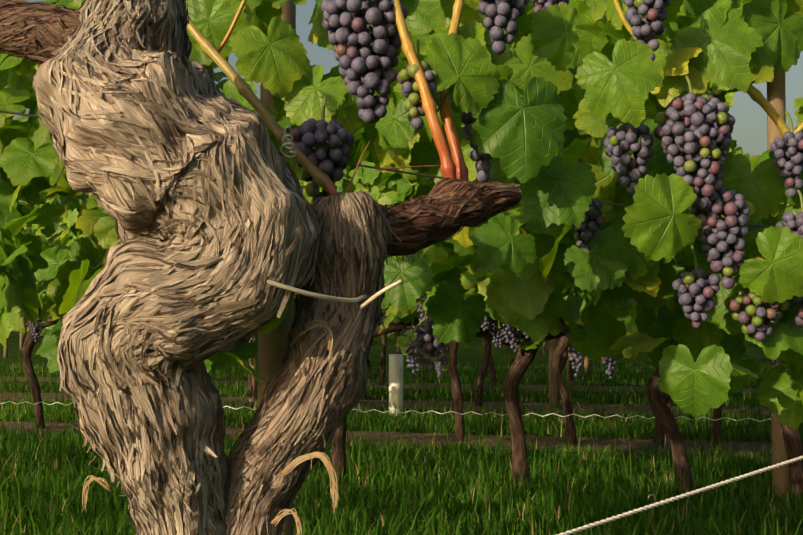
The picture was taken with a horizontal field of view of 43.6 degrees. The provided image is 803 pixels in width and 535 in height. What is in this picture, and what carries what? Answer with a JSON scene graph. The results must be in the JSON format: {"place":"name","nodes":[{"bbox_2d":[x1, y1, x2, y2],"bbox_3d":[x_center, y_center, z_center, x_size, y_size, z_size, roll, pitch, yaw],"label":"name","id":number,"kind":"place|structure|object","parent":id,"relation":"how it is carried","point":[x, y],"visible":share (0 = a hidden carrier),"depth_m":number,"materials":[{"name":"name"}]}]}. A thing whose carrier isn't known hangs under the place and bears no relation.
{"place":"outdoors","nodes":[
{"label":"outdoors","id":0,"kind":"place"},
{"bbox_2d":[29,307,390,342],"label":"grapes","id":1,"kind":"object","parent":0,"point":[35,334],"visible":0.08,"depth_m":6.01,"materials":[{"name":"purple food"}]},
{"bbox_2d":[0,0,521,534],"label":"vine bark shreds","id":2,"kind":"object","parent":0,"point":[50,34],"visible":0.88,"depth_m":0.95,"materials":[{"name":"brown plant"}]},
{"bbox_2d":[0,401,770,421],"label":"wire","id":3,"kind":"object","parent":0,"point":[464,413],"visible":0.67,"depth_m":3.94,"materials":[{"name":"grey metal"}]},
{"bbox_2d":[0,330,802,534],"bbox_3d":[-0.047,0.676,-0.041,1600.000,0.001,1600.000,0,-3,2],"label":"ground","id":4,"kind":"structure","parent":0,"point":[472,353],"depth_m":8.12,"materials":[{"name":"green plant"}]},
{"bbox_2d":[20,329,22,349],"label":"posts","id":5,"kind":"object","parent":4,"relation":"on","point":[21,333],"visible":0.02,"depth_m":21.00,"materials":[{"name":"brown wood"}]},
{"bbox_2d":[18,171,383,333],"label":"vine leaves","id":6,"kind":"object","parent":4,"relation":"on","point":[40,227],"depth_m":10.95,"materials":[{"name":"green plant"}]},
{"bbox_2d":[24,217,388,322],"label":"vine leaves","id":7,"kind":"object","parent":4,"relation":"on","point":[73,236],"visible":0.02,"depth_m":13.70,"materials":[{"name":"green plant"}]},
{"bbox_2d":[11,315,523,338],"bbox_3d":[-0.555,0.576,24.340,26.526,2.322,1.080,-1,-3,13],"label":"row canopy","id":8,"kind":"object","parent":4,"relation":"on","point":[43,332],"depth_m":26.48,"materials":[{"name":"green plant"}]},
{"bbox_2d":[258,1,295,534],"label":"post","id":9,"kind":"object","parent":4,"relation":"on","point":[271,347],"visible":0.06,"depth_m":2.27,"materials":[{"name":"brown wood"}]},
{"bbox_2d":[21,319,546,354],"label":"vine trunks","id":10,"kind":"object","parent":4,"relation":"on","point":[543,349],"visible":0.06,"depth_m":20.99,"materials":[{"name":"brown wood"}]},
{"bbox_2d":[4,338,604,363],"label":"posts","id":11,"kind":"object","parent":4,"relation":"on","point":[6,353],"depth_m":17.19,"materials":[{"name":"brown wood"}]},
{"bbox_2d":[49,312,574,386],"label":"grapevine trunks","id":12,"kind":"object","parent":4,"relation":"on","point":[491,365],"visible":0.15,"depth_m":10.04,"materials":[{"name":"brown wood"}]},
{"bbox_2d":[24,318,672,409],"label":"grapevine trunks","id":13,"kind":"object","parent":4,"relation":"on","point":[484,367],"visible":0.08,"depth_m":7.63,"materials":[{"name":"brown wood"}]},
{"bbox_2d":[22,308,722,448],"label":"grapevine trunks","id":14,"kind":"object","parent":4,"relation":"on","point":[456,387],"visible":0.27,"depth_m":5.47,"materials":[{"name":"brown wood"}]},
{"bbox_2d":[9,146,742,317],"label":"vine leaves","id":15,"kind":"object","parent":4,"relation":"on","point":[43,240],"depth_m":8.36,"materials":[{"name":"green plant"}]},
{"bbox_2d":[0,376,771,457],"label":"soil strips","id":16,"kind":"object","parent":4,"relation":"on","point":[384,436],"depth_m":6.00,"materials":[{"name":"brown soil"}]},
{"bbox_2d":[389,354,402,415],"bbox_3d":[-0.038,0.818,7.005,0.100,0.420,0.100,0,-3,2],"label":"vine guard tube","id":17,"kind":"object","parent":4,"relation":"on","point":[395,376],"visible":0.85,"depth_m":6.97,"materials":[{"name":"white"}]},
{"bbox_2d":[210,331,590,374],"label":"vine trunks","id":18,"kind":"object","parent":4,"relation":"on","point":[398,333],"depth_m":12.20,"materials":[{"name":"brown wood"}]},
{"bbox_2d":[0,0,802,534],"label":"vine","id":19,"kind":"object","parent":4,"relation":"on","point":[576,80],"depth_m":1.40,"materials":[{"name":"green plant"}]},
{"bbox_2d":[280,126,296,157],"bbox_3d":[-0.128,-0.143,1.141,0.019,0.034,0.020,0,-3,2],"label":"tendril","id":20,"kind":"object","parent":19,"relation":"attached to","point":[288,143],"visible":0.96,"depth_m":1.14,"materials":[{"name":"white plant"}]},
{"bbox_2d":[0,110,768,227],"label":"trellis wire","id":21,"kind":"object","parent":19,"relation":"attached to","point":[36,116],"visible":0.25,"depth_m":1.24,"materials":[{"name":"silver metal"}]},
{"bbox_2d":[81,0,802,534],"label":"vine shoots","id":22,"kind":"object","parent":19,"relation":"attached to","point":[453,166],"visible":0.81,"depth_m":1.16,"materials":[{"name":"brown plant"}]},
{"bbox_2d":[93,0,802,370],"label":"grape clusters","id":23,"kind":"object","parent":19,"relation":"attached to","point":[365,56],"visible":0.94,"depth_m":1.30,"materials":[{"name":"purple food"}]},
{"bbox_2d":[2,79,800,340],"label":"vine leaves","id":24,"kind":"object","parent":4,"relation":"on","point":[369,179],"visible":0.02,"depth_m":5.92,"materials":[{"name":"green plant"}]},
{"bbox_2d":[249,333,557,407],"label":"posts","id":25,"kind":"object","parent":4,"relation":"on","point":[553,385],"visible":0.15,"depth_m":7.51,"materials":[{"name":"brown wood"}]},
{"bbox_2d":[331,319,802,504],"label":"grapevine trunks","id":26,"kind":"object","parent":4,"relation":"on","point":[659,407],"visible":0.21,"depth_m":3.88,"materials":[{"name":"brown wood"}]},
{"bbox_2d":[567,346,573,387],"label":"posts","id":27,"kind":"object","parent":4,"relation":"on","point":[568,380],"depth_m":9.59,"materials":[{"name":"brown wood"}]},
{"bbox_2d":[584,356,587,373],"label":"posts","id":28,"kind":"object","parent":4,"relation":"on","point":[585,363],"visible":0.04,"depth_m":11.96,"materials":[{"name":"brown wood"}]},
{"bbox_2d":[378,21,802,370],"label":"vine leaves","id":29,"kind":"object","parent":4,"relation":"on","point":[403,191],"visible":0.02,"depth_m":3.81,"materials":[{"name":"green plant"}]},
{"bbox_2d":[767,68,789,503],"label":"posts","id":30,"kind":"object","parent":4,"relation":"on","point":[776,95],"visible":0.19,"depth_m":3.69,"materials":[{"name":"brown wood"}]},
{"bbox_2d":[12,0,802,243],"label":"sky","id":31,"kind":"structure","parent":0,"point":[750,126],"materials":[{"name":"grey"}]},
{"bbox_2d":[402,293,784,378],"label":"grapes","id":32,"kind":"object","parent":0,"point":[502,330],"visible":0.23,"depth_m":3.84,"materials":[{"name":"purple food"}]},
{"bbox_2d":[555,456,802,534],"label":"twisted trellis wire","id":33,"kind":"object","parent":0,"point":[656,504],"visible":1,"depth_m":1.39,"materials":[{"name":"grey metal"}]}
]}

